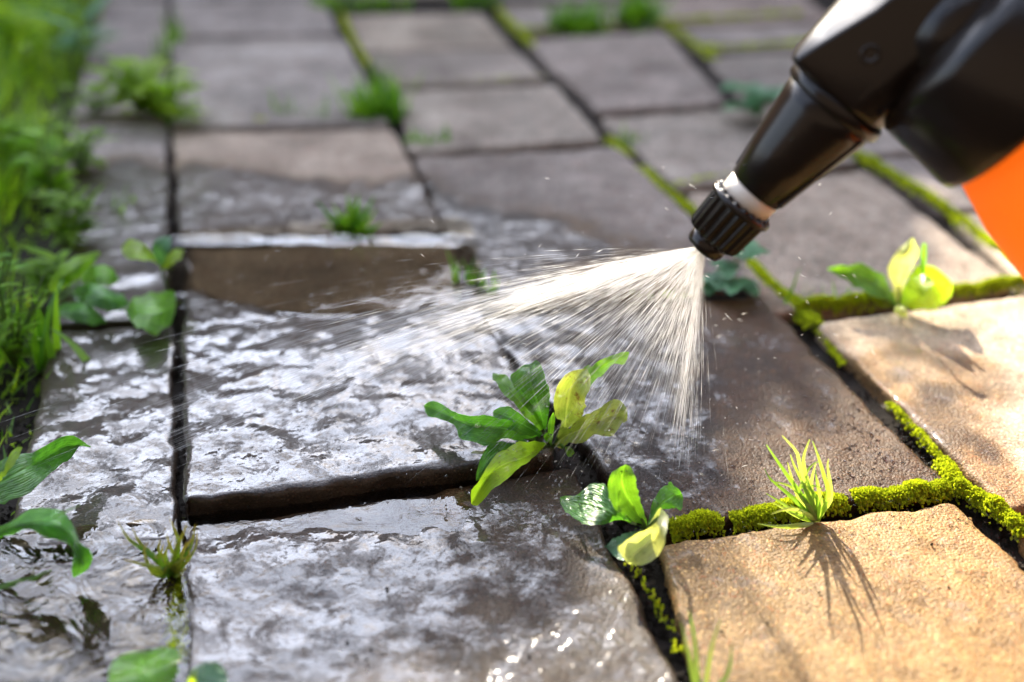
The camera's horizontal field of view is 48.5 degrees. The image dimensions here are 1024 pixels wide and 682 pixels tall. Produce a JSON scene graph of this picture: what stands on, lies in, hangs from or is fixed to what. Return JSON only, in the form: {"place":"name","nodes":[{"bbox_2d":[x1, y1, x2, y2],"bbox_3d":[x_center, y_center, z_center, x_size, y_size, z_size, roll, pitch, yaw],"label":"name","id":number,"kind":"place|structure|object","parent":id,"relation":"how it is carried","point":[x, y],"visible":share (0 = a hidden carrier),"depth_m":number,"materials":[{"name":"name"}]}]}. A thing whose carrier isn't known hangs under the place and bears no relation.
{"place":"outdoors","nodes":[
{"label":"outdoors","id":0,"kind":"place"},
{"bbox_2d":[0,0,114,515],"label":"lawn grass","id":1,"kind":"structure","parent":0,"point":[9,68],"depth_m":0.95,"materials":[{"name":"green plant"}]},
{"bbox_2d":[0,0,1023,681],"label":"ground","id":2,"kind":"structure","parent":0,"point":[654,578],"depth_m":0.64,"materials":[{"name":"soil"}]},
{"bbox_2d":[0,245,28,325],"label":"leafy weed","id":3,"kind":"object","parent":2,"relation":"on","point":[5,271],"visible":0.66,"depth_m":0.58,"materials":[{"name":"green plant"}]},
{"bbox_2d":[0,118,48,174],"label":"leafy weed","id":4,"kind":"object","parent":2,"relation":"on","point":[11,147],"visible":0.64,"depth_m":0.77,"materials":[{"name":"green plant"}]},
{"bbox_2d":[0,271,50,368],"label":"grass tuft","id":5,"kind":"object","parent":2,"relation":"on","point":[20,332],"visible":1,"depth_m":0.56,"materials":[{"name":"green plant"}]},
{"bbox_2d":[0,0,55,59],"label":"leafy weed","id":6,"kind":"object","parent":2,"relation":"on","point":[17,17],"visible":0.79,"depth_m":1.00,"materials":[{"name":"green plant"}]},
{"bbox_2d":[0,259,63,372],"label":"grass tuft","id":7,"kind":"object","parent":2,"relation":"on","point":[22,363],"visible":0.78,"depth_m":0.58,"materials":[{"name":"green plant"}]},
{"bbox_2d":[1,126,80,200],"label":"leafy weed","id":8,"kind":"object","parent":2,"relation":"on","point":[38,172],"visible":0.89,"depth_m":0.74,"materials":[{"name":"green plant"}]},
{"bbox_2d":[8,246,73,298],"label":"leafy weed","id":9,"kind":"object","parent":2,"relation":"on","point":[41,267],"visible":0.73,"depth_m":0.63,"materials":[{"name":"green plant"}]},
{"bbox_2d":[0,435,91,589],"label":"broadleaf weed","id":10,"kind":"object","parent":2,"relation":"on","point":[21,475],"visible":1,"depth_m":0.45,"materials":[{"name":"green plant"}]},
{"bbox_2d":[14,287,89,373],"bbox_3d":[-0.232,-0.006,0.566,0.040,0.047,0.025,22,37,32],"label":"grass tuft","id":11,"kind":"object","parent":2,"relation":"on","point":[45,347],"visible":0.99,"depth_m":0.57,"materials":[{"name":"green plant"}]},
{"bbox_2d":[26,184,103,248],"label":"leafy weed","id":12,"kind":"object","parent":2,"relation":"on","point":[66,228],"visible":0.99,"depth_m":0.68,"materials":[{"name":"green plant"}]},
{"bbox_2d":[9,0,124,69],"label":"leafy weed","id":13,"kind":"object","parent":2,"relation":"on","point":[69,41],"visible":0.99,"depth_m":0.99,"materials":[{"name":"green plant"}]},
{"bbox_2d":[40,125,119,171],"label":"leafy weed","id":14,"kind":"object","parent":2,"relation":"on","point":[85,152],"visible":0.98,"depth_m":0.78,"materials":[{"name":"green plant"}]},
{"bbox_2d":[51,83,119,113],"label":"leafy weed","id":15,"kind":"object","parent":2,"relation":"on","point":[96,103],"visible":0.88,"depth_m":0.88,"materials":[{"name":"green plant"}]},
{"bbox_2d":[0,550,178,681],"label":"paving stone","id":16,"kind":"object","parent":2,"relation":"on","point":[59,622],"visible":0.88,"depth_m":0.42,"materials":[{"name":"stone"}]},
{"bbox_2d":[9,326,180,562],"bbox_3d":[-0.188,0.051,0.533,0.068,0.035,0.188,-7,31,-12],"label":"paving stone","id":17,"kind":"object","parent":2,"relation":"on","point":[110,401],"visible":0.81,"depth_m":0.51,"materials":[{"name":"stone"}]},
{"bbox_2d":[52,124,172,331],"bbox_3d":[-0.258,-0.074,0.745,0.074,0.035,0.329,-8,32,-14],"label":"paving stone","id":18,"kind":"object","parent":2,"relation":"on","point":[134,156],"visible":0.59,"depth_m":0.73,"materials":[{"name":"stone"}]},
{"bbox_2d":[49,251,175,334],"bbox_3d":[-0.217,-0.021,0.606,0.096,0.045,0.043,14,33,22],"label":"creeping weed","id":19,"kind":"object","parent":2,"relation":"on","point":[159,315],"visible":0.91,"depth_m":0.59,"materials":[{"name":"green plant"}]},
{"bbox_2d":[70,0,168,125],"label":"paving stone","id":20,"kind":"object","parent":2,"relation":"on","point":[137,22],"visible":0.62,"depth_m":1.04,"materials":[{"name":"stone"}]},
{"bbox_2d":[109,183,133,212],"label":"grass tuft","id":21,"kind":"object","parent":2,"relation":"on","point":[122,207],"visible":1,"depth_m":0.73,"materials":[{"name":"green plant"}]},
{"bbox_2d":[83,57,175,117],"bbox_3d":[-0.286,-0.194,0.872,0.068,0.054,0.063,-20,36,-30],"label":"leafy weed","id":22,"kind":"object","parent":2,"relation":"on","point":[128,81],"visible":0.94,"depth_m":0.87,"materials":[{"name":"green plant"}]},
{"bbox_2d":[107,0,168,3],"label":"paving stone","id":23,"kind":"object","parent":2,"relation":"on","point":[167,1],"visible":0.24,"depth_m":1.21,"materials":[{"name":"stone"}]},
{"bbox_2d":[122,236,183,290],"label":"seedling","id":24,"kind":"object","parent":2,"relation":"on","point":[139,250],"visible":0.91,"depth_m":0.61,"materials":[{"name":"green plant"}]},
{"bbox_2d":[118,517,197,577],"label":"grass tuft","id":25,"kind":"object","parent":2,"relation":"on","point":[175,565],"visible":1,"depth_m":0.43,"materials":[{"name":"green plant"}]},
{"bbox_2d":[129,5,186,65],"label":"grass tuft","id":26,"kind":"object","parent":2,"relation":"on","point":[175,38],"visible":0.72,"depth_m":1.03,"materials":[{"name":"green plant"}]},
{"bbox_2d":[108,647,227,681],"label":"broadleaf weed","id":27,"kind":"object","parent":2,"relation":"on","point":[130,666],"visible":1,"depth_m":0.38,"materials":[{"name":"green plant"}]},
{"bbox_2d":[136,59,208,130],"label":"leafy weed","id":28,"kind":"object","parent":2,"relation":"on","point":[169,92],"visible":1,"depth_m":0.86,"materials":[{"name":"green plant"}]},
{"bbox_2d":[151,76,199,121],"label":"grass tuft","id":29,"kind":"object","parent":2,"relation":"on","point":[180,118],"visible":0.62,"depth_m":0.88,"materials":[{"name":"green plant"}]},
{"bbox_2d":[171,0,275,4],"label":"paving stone","id":30,"kind":"object","parent":2,"relation":"on","point":[193,1],"visible":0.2,"depth_m":1.20,"materials":[{"name":"stone"}]},
{"bbox_2d":[172,0,339,41],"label":"paving stone","id":31,"kind":"object","parent":2,"relation":"on","point":[248,19],"visible":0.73,"depth_m":1.13,"materials":[{"name":"stone"}]},
{"bbox_2d":[170,37,388,135],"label":"paving stone","id":32,"kind":"object","parent":2,"relation":"on","point":[238,77],"visible":0.78,"depth_m":0.95,"materials":[{"name":"concrete"}]},
{"bbox_2d":[172,130,441,249],"bbox_3d":[-0.147,-0.099,0.786,0.165,0.035,0.222,-8,32,-13],"label":"paving stone","id":33,"kind":"object","parent":2,"relation":"on","point":[252,190],"visible":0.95,"depth_m":0.76,"materials":[{"name":"stone"}]},
{"bbox_2d":[265,86,354,116],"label":"grass tuft","id":34,"kind":"object","parent":2,"relation":"on","point":[291,105],"visible":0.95,"depth_m":0.88,"materials":[{"name":"green plant"}]},
{"bbox_2d":[315,193,381,239],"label":"grass tuft","id":35,"kind":"object","parent":2,"relation":"on","point":[352,225],"visible":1,"depth_m":0.69,"materials":[{"name":"green plant"}]},
{"bbox_2d":[308,0,411,11],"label":"grass tuft","id":36,"kind":"object","parent":2,"relation":"on","point":[384,6],"visible":0.97,"depth_m":1.18,"materials":[{"name":"green plant"}]},
{"bbox_2d":[179,241,553,526],"bbox_3d":[-0.088,0.011,0.590,0.161,0.037,0.256,-8,31,-13],"label":"paving stone","id":37,"kind":"object","parent":2,"relation":"on","point":[307,470],"visible":0.94,"depth_m":0.55,"materials":[{"name":"stone"}]},
{"bbox_2d":[4,72,1012,681],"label":"water drops","id":38,"kind":"object","parent":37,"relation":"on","point":[904,438],"visible":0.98,"depth_m":0.50,"materials":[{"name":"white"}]},
{"bbox_2d":[325,69,418,125],"bbox_3d":[-0.107,-0.189,0.881,0.077,0.041,0.050,0,31,0],"label":"grass tuft","id":39,"kind":"object","parent":2,"relation":"on","point":[373,104],"visible":0.98,"depth_m":0.88,"materials":[{"name":"green plant"}]},
{"bbox_2d":[324,0,451,1],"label":"paving stone","id":40,"kind":"object","parent":2,"relation":"on","point":[404,0],"visible":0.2,"depth_m":1.22,"materials":[{"name":"stone"}]},
{"bbox_2d":[359,52,425,97],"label":"grass tuft","id":41,"kind":"object","parent":2,"relation":"on","point":[375,78],"visible":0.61,"depth_m":0.93,"materials":[{"name":"green plant"}]},
{"bbox_2d":[403,120,449,151],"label":"grass tuft","id":42,"kind":"object","parent":2,"relation":"on","point":[445,135],"visible":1,"depth_m":0.83,"materials":[{"name":"green plant"}]},
{"bbox_2d":[348,12,511,57],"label":"paving stone","id":43,"kind":"object","parent":2,"relation":"on","point":[422,32],"visible":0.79,"depth_m":1.08,"materials":[{"name":"stone"}]},
{"bbox_2d":[183,469,677,681],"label":"paving stone","id":44,"kind":"object","parent":2,"relation":"on","point":[473,593],"visible":0.99,"depth_m":0.43,"materials":[{"name":"stone"}]},
{"bbox_2d":[365,49,545,93],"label":"paving stone","id":45,"kind":"object","parent":2,"relation":"on","point":[448,67],"visible":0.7,"depth_m":0.99,"materials":[{"name":"concrete"}]},
{"bbox_2d":[446,249,498,291],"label":"grass tuft","id":46,"kind":"object","parent":2,"relation":"on","point":[455,273],"visible":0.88,"depth_m":0.63,"materials":[{"name":"green plant"}]},
{"bbox_2d":[452,0,500,10],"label":"grass tuft","id":47,"kind":"object","parent":2,"relation":"on","point":[459,5],"visible":1,"depth_m":1.18,"materials":[{"name":"green plant"}]},
{"bbox_2d":[400,85,601,161],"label":"paving stone","id":48,"kind":"object","parent":2,"relation":"on","point":[510,120],"visible":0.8,"depth_m":0.87,"materials":[{"name":"concrete"}]},
{"bbox_2d":[424,352,628,505],"bbox_3d":[0.010,0.034,0.497,0.081,0.061,0.066,-11,32,-18],"label":"broadleaf weed","id":49,"kind":"object","parent":2,"relation":"on","point":[523,386],"visible":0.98,"depth_m":0.49,"materials":[{"name":"green plant"}]},
{"bbox_2d":[470,0,630,4],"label":"paving stone","id":50,"kind":"object","parent":2,"relation":"on","point":[523,2],"visible":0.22,"depth_m":1.21,"materials":[{"name":"stone"}]},
{"bbox_2d":[536,0,610,37],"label":"grass tuft","id":51,"kind":"object","parent":2,"relation":"on","point":[575,24],"visible":0.98,"depth_m":1.09,"materials":[{"name":"green plant"}]},
{"bbox_2d":[497,3,657,40],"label":"paving stone","id":52,"kind":"object","parent":2,"relation":"on","point":[532,16],"visible":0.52,"depth_m":1.13,"materials":[{"name":"stone"}]},
{"bbox_2d":[415,147,745,316],"bbox_3d":[0.033,-0.069,0.737,0.164,0.035,0.229,-6,31,-11],"label":"paving stone","id":53,"kind":"object","parent":2,"relation":"on","point":[594,227],"visible":0.84,"depth_m":0.70,"materials":[{"name":"stone"}]},
{"bbox_2d":[159,8,1023,664],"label":"moss","id":54,"kind":"object","parent":2,"relation":"on","point":[869,496],"visible":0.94,"depth_m":0.51,"materials":[{"name":"green plant"}]},
{"bbox_2d":[560,465,682,564],"bbox_3d":[0.044,0.073,0.449,0.050,0.043,0.042,0,31,0],"label":"broadleaf weed","id":55,"kind":"object","parent":2,"relation":"on","point":[603,499],"visible":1,"depth_m":0.45,"materials":[{"name":"green plant"}]},
{"bbox_2d":[524,31,724,119],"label":"paving stone","id":56,"kind":"object","parent":2,"relation":"on","point":[601,77],"visible":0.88,"depth_m":0.97,"materials":[{"name":"concrete"}]},
{"bbox_2d":[613,118,646,149],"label":"grass tuft","id":57,"kind":"object","parent":2,"relation":"on","point":[628,140],"visible":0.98,"depth_m":0.83,"materials":[{"name":"green plant"}]},
{"bbox_2d":[609,0,683,32],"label":"grass tuft","id":58,"kind":"object","parent":2,"relation":"on","point":[635,13],"visible":0.98,"depth_m":1.11,"materials":[{"name":"green plant"}]},
{"bbox_2d":[680,611,731,681],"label":"grass tuft","id":59,"kind":"object","parent":2,"relation":"on","point":[695,676],"visible":1,"depth_m":0.39,"materials":[{"name":"green plant"}]},
{"bbox_2d":[487,297,946,545],"bbox_3d":[0.085,0.038,0.555,0.158,0.035,0.199,-9,32,-14],"label":"paving stone","id":60,"kind":"object","parent":2,"relation":"on","point":[753,337],"visible":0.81,"depth_m":0.54,"materials":[{"name":"stone"}]},
{"bbox_2d":[599,106,856,197],"bbox_3d":[0.163,-0.135,0.848,0.158,0.035,0.143,-9,32,-14],"label":"paving stone","id":61,"kind":"object","parent":2,"relation":"on","point":[671,149],"visible":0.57,"depth_m":0.83,"materials":[{"name":"stone"}]},
{"bbox_2d":[696,240,769,295],"bbox_3d":[0.123,-0.038,0.629,0.040,0.033,0.035,-24,38,-34],"label":"clover","id":62,"kind":"object","parent":2,"relation":"on","point":[722,277],"visible":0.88,"depth_m":0.62,"materials":[{"name":"green plant"}]},
{"bbox_2d":[646,0,824,31],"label":"paving stone","id":63,"kind":"object","parent":2,"relation":"on","point":[810,11],"visible":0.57,"depth_m":1.16,"materials":[{"name":"stone"}]},
{"bbox_2d":[669,22,815,59],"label":"paving stone","id":64,"kind":"object","parent":2,"relation":"on","point":[732,36],"visible":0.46,"depth_m":1.07,"materials":[{"name":"stone"}]},
{"bbox_2d":[706,54,793,106],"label":"paving stone","id":65,"kind":"object","parent":2,"relation":"on","point":[768,70],"visible":0.29,"depth_m":0.99,"materials":[{"name":"concrete"}]},
{"bbox_2d":[720,82,783,114],"bbox_3d":[0.191,-0.182,0.873,0.054,0.031,0.053,19,35,28],"label":"clover","id":66,"kind":"object","parent":2,"relation":"on","point":[757,97],"visible":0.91,"depth_m":0.87,"materials":[{"name":"green plant"}]},
{"bbox_2d":[757,435,832,528],"bbox_3d":[0.113,0.054,0.456,0.031,0.044,0.019,-11,32,-17],"label":"grass tuft","id":67,"kind":"object","parent":2,"relation":"on","point":[812,505],"visible":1,"depth_m":0.46,"materials":[{"name":"green plant"}]},
{"bbox_2d":[784,266,852,302],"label":"grass tuft","id":68,"kind":"object","parent":2,"relation":"on","point":[792,289],"visible":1,"depth_m":0.62,"materials":[{"name":"green plant"}]},
{"bbox_2d":[659,503,1023,681],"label":"paving stone","id":69,"kind":"object","parent":2,"relation":"on","point":[969,622],"visible":0.97,"depth_m":0.42,"materials":[{"name":"stone"}]},
{"bbox_2d":[687,171,1009,323],"bbox_3d":[0.193,-0.053,0.709,0.150,0.035,0.178,-7,31,-11],"label":"paving stone","id":70,"kind":"object","parent":2,"relation":"on","point":[816,230],"visible":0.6,"depth_m":0.69,"materials":[{"name":"stone"}]},
{"bbox_2d":[850,128,912,164],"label":"paving stone","id":71,"kind":"object","parent":2,"relation":"on","point":[886,146],"visible":0.09,"depth_m":0.82,"materials":[{"name":"concrete"}]},
{"bbox_2d":[828,238,952,316],"bbox_3d":[0.206,-0.029,0.610,0.045,0.055,0.060,-23,38,-34],"label":"broadleaf weed","id":72,"kind":"object","parent":2,"relation":"on","point":[936,280],"visible":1,"depth_m":0.61,"materials":[{"name":"green plant"}]},
{"bbox_2d":[815,296,1023,526],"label":"paving stone","id":73,"kind":"object","parent":2,"relation":"on","point":[952,376],"visible":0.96,"depth_m":0.56,"materials":[{"name":"stone"}]},
{"bbox_2d":[867,157,975,219],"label":"paving stone","id":74,"kind":"object","parent":2,"relation":"on","point":[957,198],"visible":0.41,"depth_m":0.77,"materials":[{"name":"stone"}]},
{"bbox_2d":[951,213,1023,296],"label":"paving stone","id":75,"kind":"object","parent":2,"relation":"on","point":[1000,263],"visible":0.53,"depth_m":0.69,"materials":[{"name":"stone"}]},
{"bbox_2d":[1018,537,1023,557],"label":"paving stone","id":76,"kind":"object","parent":2,"relation":"on","point":[1021,546],"visible":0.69,"depth_m":0.46,"materials":[{"name":"stone"}]},
{"bbox_2d":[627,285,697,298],"bbox_3d":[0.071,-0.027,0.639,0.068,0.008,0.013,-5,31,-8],"label":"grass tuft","id":77,"kind":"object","parent":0,"point":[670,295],"visible":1,"depth_m":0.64,"materials":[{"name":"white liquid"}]},
{"bbox_2d":[688,0,1023,279],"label":"hand sprayer","id":78,"kind":"object","parent":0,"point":[949,113],"visible":1,"depth_m":0.38,"materials":[{"name":"black plastic"}]}
]}

